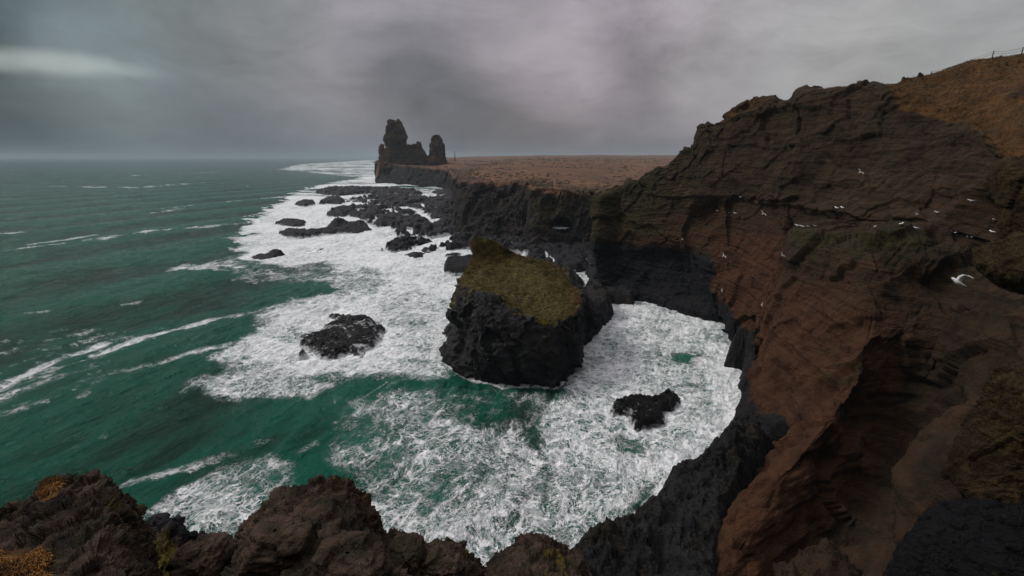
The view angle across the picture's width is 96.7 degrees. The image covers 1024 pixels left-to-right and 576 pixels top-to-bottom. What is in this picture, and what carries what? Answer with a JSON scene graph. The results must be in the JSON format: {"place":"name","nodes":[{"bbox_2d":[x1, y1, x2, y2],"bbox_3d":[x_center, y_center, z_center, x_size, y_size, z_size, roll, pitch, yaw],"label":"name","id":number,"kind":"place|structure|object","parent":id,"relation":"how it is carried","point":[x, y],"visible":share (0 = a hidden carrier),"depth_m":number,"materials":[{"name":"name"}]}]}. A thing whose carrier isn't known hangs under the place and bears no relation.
{"place":"outdoors","nodes":[
{"label":"outdoors","id":0,"kind":"place"},
{"bbox_2d":[0,158,765,566],"bbox_3d":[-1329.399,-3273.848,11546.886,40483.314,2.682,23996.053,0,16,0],"label":"sea","id":1,"kind":"structure","parent":0,"point":[156,320],"depth_m":77.62,"materials":[{"name":"liquid"}]},
{"bbox_2d":[250,249,284,259],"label":"sea rock","id":2,"kind":"object","parent":1,"relation":"in","point":[272,253],"visible":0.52,"depth_m":167.94,"materials":[{"name":"black stone"}]},
{"bbox_2d":[274,218,305,226],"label":"sea rock","id":3,"kind":"object","parent":1,"relation":"in","point":[292,222],"visible":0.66,"depth_m":250.22,"materials":[{"name":"black stone"}]},
{"bbox_2d":[297,348,306,360],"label":"sea rock","id":4,"kind":"object","parent":1,"relation":"in","point":[302,354],"visible":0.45,"depth_m":84.82,"materials":[{"name":"grey stone"}]},
{"bbox_2d":[294,199,315,206],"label":"sea rock","id":5,"kind":"object","parent":1,"relation":"in","point":[305,202],"visible":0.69,"depth_m":355.84,"materials":[{"name":"black stone"}]},
{"bbox_2d":[278,217,371,239],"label":"sea rock","id":6,"kind":"object","parent":1,"relation":"in","point":[338,225],"visible":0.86,"depth_m":223.27,"materials":[{"name":"black stone"}]},
{"bbox_2d":[318,196,345,204],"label":"sea rock","id":7,"kind":"object","parent":1,"relation":"in","point":[332,200],"visible":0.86,"depth_m":365.34,"materials":[{"name":"black stone"}]},
{"bbox_2d":[326,205,353,217],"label":"sea rock","id":8,"kind":"object","parent":1,"relation":"in","point":[341,211],"visible":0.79,"depth_m":294.16,"materials":[{"name":"black stone"}]},
{"bbox_2d":[297,313,385,360],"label":"sea rock","id":9,"kind":"object","parent":1,"relation":"in","point":[343,335],"visible":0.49,"depth_m":92.02,"materials":[{"name":"grey stone"}]},
{"bbox_2d":[315,185,422,195],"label":"lava shelf","id":10,"kind":"object","parent":1,"relation":"in","point":[341,190],"visible":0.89,"depth_m":461.98,"materials":[{"name":"black stone"}]},
{"bbox_2d":[344,193,455,238],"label":"lava shelf","id":11,"kind":"object","parent":1,"relation":"in","point":[401,220],"visible":0.8,"depth_m":285.65,"materials":[{"name":"black stone"}]},
{"bbox_2d":[380,236,431,252],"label":"lava shelf","id":12,"kind":"object","parent":1,"relation":"in","point":[400,243],"visible":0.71,"depth_m":188.36,"materials":[{"name":"black stone"}]},
{"bbox_2d":[404,252,425,258],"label":"sea rock","id":13,"kind":"object","parent":1,"relation":"in","point":[416,254],"visible":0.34,"depth_m":169.19,"materials":[{"name":"grey stone"}]},
{"bbox_2d":[445,252,460,257],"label":"sea rock","id":14,"kind":"object","parent":1,"relation":"in","point":[447,255],"visible":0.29,"depth_m":171.88,"materials":[{"name":"grey stone"}]},
{"bbox_2d":[443,254,471,276],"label":"sea rock","id":15,"kind":"object","parent":1,"relation":"in","point":[454,266],"visible":0.57,"depth_m":147.48,"materials":[{"name":"grey stone"}]},
{"bbox_2d":[421,231,593,272],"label":"lava shelf","id":16,"kind":"object","parent":1,"relation":"in","point":[577,257],"visible":0.47,"depth_m":175.87,"materials":[{"name":"black stone"}]},
{"bbox_2d":[439,241,602,387],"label":"sea stack","id":17,"kind":"object","parent":1,"relation":"in","point":[481,327],"visible":0.84,"depth_m":77.06,"materials":[{"name":"black stone"}]},
{"bbox_2d":[454,237,583,350],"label":"moss turf","id":18,"kind":"structure","parent":17,"relation":"on","point":[483,243],"depth_m":90.23,"materials":[{"name":"green plant"}]},
{"bbox_2d":[568,267,584,285],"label":"sea rock","id":19,"kind":"object","parent":1,"relation":"in","point":[578,278],"visible":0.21,"depth_m":130.96,"materials":[{"name":"black stone"}]},
{"bbox_2d":[582,277,613,328],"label":"lava shelf","id":20,"kind":"object","parent":1,"relation":"in","point":[597,293],"visible":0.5,"depth_m":107.21,"materials":[{"name":"grey stone"}]},
{"bbox_2d":[585,264,634,304],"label":"lava shelf","id":21,"kind":"object","parent":1,"relation":"in","point":[620,294],"visible":0.31,"depth_m":117.69,"materials":[{"name":"grey stone"}]},
{"bbox_2d":[608,388,680,432],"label":"sea rock","id":22,"kind":"object","parent":1,"relation":"in","point":[640,411],"visible":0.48,"depth_m":66.09,"materials":[{"name":"black stone"}]},
{"bbox_2d":[572,323,766,575],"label":"lava shelf","id":23,"kind":"object","parent":1,"relation":"in","point":[673,527],"visible":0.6,"depth_m":43.11,"materials":[{"name":"black stone"}]},
{"bbox_2d":[772,537,864,575],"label":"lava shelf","id":24,"kind":"object","parent":1,"relation":"in","point":[824,557],"visible":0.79,"depth_m":38.62,"materials":[{"name":"brown stone"}]},
{"bbox_2d":[375,161,474,182],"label":"headland hill","id":25,"kind":"structure","parent":0,"point":[381,176],"depth_m":668.14,"materials":[{"name":"black stone"}]},
{"bbox_2d":[378,119,407,168],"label":"rock pillar","id":26,"kind":"object","parent":25,"relation":"on","point":[395,136],"visible":0.88,"depth_m":678.53,"materials":[{"name":"black stone"}]},
{"bbox_2d":[378,144,383,154],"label":"rock spire","id":27,"kind":"object","parent":26,"relation":"attached to","point":[381,148],"visible":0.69,"depth_m":688.36,"materials":[{"name":"black stone"}]},
{"bbox_2d":[397,144,431,165],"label":"rock wall","id":28,"kind":"structure","parent":25,"relation":"on","point":[409,153],"depth_m":676.02,"materials":[{"name":"black stone"}]},
{"bbox_2d":[416,141,426,157],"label":"rock spire","id":29,"kind":"object","parent":28,"relation":"on","point":[419,149],"visible":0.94,"depth_m":680.62,"materials":[{"name":"black stone"}]},
{"bbox_2d":[0,0,1023,158],"label":"sky","id":30,"kind":"structure","parent":0,"point":[79,78],"materials":[{"name":"grey"}]},
{"bbox_2d":[374,155,676,244],"bbox_3d":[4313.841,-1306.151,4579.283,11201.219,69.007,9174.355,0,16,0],"label":"lava plain ground","id":31,"kind":"structure","parent":0,"point":[502,207],"depth_m":217.16,"materials":[{"name":"black stone"}]},
{"bbox_2d":[427,135,447,163],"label":"rock pillar","id":32,"kind":"object","parent":31,"relation":"on","point":[437,154],"visible":0.99,"depth_m":672.18,"materials":[{"name":"black stone"}]},
{"bbox_2d":[432,188,452,194],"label":"lava shelf","id":33,"kind":"object","parent":31,"relation":"on","point":[447,191],"visible":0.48,"depth_m":460.25,"materials":[{"name":"black stone"}]},
{"bbox_2d":[373,157,668,193],"bbox_3d":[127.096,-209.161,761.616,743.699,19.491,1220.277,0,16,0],"label":"heath clumps","id":34,"kind":"object","parent":31,"relation":"on","point":[532,182],"visible":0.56,"depth_m":295.82,"materials":[{"name":"brown plant"}]},
{"bbox_2d":[552,226,568,228],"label":"surf foam","id":35,"kind":"object","parent":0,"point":[561,227],"visible":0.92,"depth_m":190.13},
{"bbox_2d":[588,54,1023,575],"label":"sea cliff","id":36,"kind":"structure","parent":0,"point":[886,345],"depth_m":61.34,"materials":[{"name":"brown stone"}]},
{"bbox_2d":[780,53,1023,157],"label":"hill grass","id":37,"kind":"structure","parent":36,"relation":"on","point":[899,87],"depth_m":73.86,"materials":[{"name":"brown plant"}]},
{"bbox_2d":[930,47,1023,74],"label":"wire fence","id":38,"kind":"object","parent":36,"relation":"on","point":[985,56],"visible":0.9,"depth_m":76.58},
{"bbox_2d":[972,231,1023,294],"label":"side rock","id":39,"kind":"object","parent":36,"relation":"on","point":[999,263],"visible":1,"depth_m":21.82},
{"bbox_2d":[987,157,1023,237],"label":"side rock","id":40,"kind":"object","parent":36,"relation":"on","point":[1005,178],"visible":0.86,"depth_m":30.87,"materials":[{"name":"brown stone"}]},
{"bbox_2d":[951,274,972,286],"bbox_3d":[14.750,-0.239,14.997,0.519,0.251,0.935,34,4,19],"label":"seabird","id":41,"kind":"object","parent":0,"point":[958,280],"visible":1,"depth_m":14.93,"materials":[{"name":"white"}]},
{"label":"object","id":42,"kind":"structure","parent":0,"visible":0},
{"bbox_2d":[0,468,163,575],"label":"rock crag","id":43,"kind":"structure","parent":42,"relation":"on","point":[90,523],"depth_m":5.38,"materials":[{"name":"brown stone"}]},
{"bbox_2d":[0,473,65,575],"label":"dry grass","id":44,"kind":"structure","parent":43,"relation":"on","point":[36,562],"depth_m":4.75,"materials":[{"name":"plant"}]},
{"bbox_2d":[144,512,206,575],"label":"rock crag","id":45,"kind":"structure","parent":42,"relation":"on","point":[170,536],"depth_m":8.60,"materials":[{"name":"grey stone"}]},
{"bbox_2d":[220,474,428,575],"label":"rock crag","id":46,"kind":"structure","parent":42,"relation":"on","point":[331,505],"depth_m":6.94,"materials":[{"name":"brown stone"}]},
{"bbox_2d":[165,532,237,575],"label":"boulder","id":47,"kind":"object","parent":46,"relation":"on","point":[209,554],"visible":0.88,"depth_m":6.61,"materials":[{"name":"brown stone"}]},
{"bbox_2d":[237,514,318,575],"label":"boulder","id":48,"kind":"object","parent":46,"relation":"on","point":[275,545],"visible":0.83,"depth_m":5.38,"materials":[{"name":"brown stone"}]},
{"bbox_2d":[311,531,393,575],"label":"boulder","id":49,"kind":"object","parent":46,"relation":"on","point":[369,554],"visible":0.99,"depth_m":5.30,"materials":[{"name":"brown stone"}]},
{"bbox_2d":[388,532,425,575],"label":"boulder","id":50,"kind":"object","parent":46,"relation":"on","point":[411,547],"visible":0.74,"depth_m":6.49,"materials":[{"name":"brown stone"}]},
{"bbox_2d":[425,537,485,575],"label":"rock crag","id":51,"kind":"structure","parent":42,"relation":"on","point":[474,566],"depth_m":7.84,"materials":[{"name":"brown stone"}]},
{"bbox_2d":[420,540,466,575],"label":"boulder","id":52,"kind":"object","parent":51,"relation":"on","point":[443,558],"visible":0.98,"depth_m":6.44,"materials":[{"name":"brown stone"}]},
{"bbox_2d":[482,532,588,575],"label":"rock crag","id":53,"kind":"structure","parent":42,"relation":"on","point":[532,554],"depth_m":7.63,"materials":[{"name":"brown stone"}]},
{"bbox_2d":[883,496,1023,575],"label":"side rock","id":54,"kind":"object","parent":42,"relation":"on","point":[964,536],"visible":0.81,"depth_m":11.58,"materials":[{"name":"black stone"}]},
{"bbox_2d":[940,362,1023,503],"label":"side rock","id":55,"kind":"object","parent":42,"relation":"on","point":[985,458],"visible":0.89,"depth_m":12.77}
]}

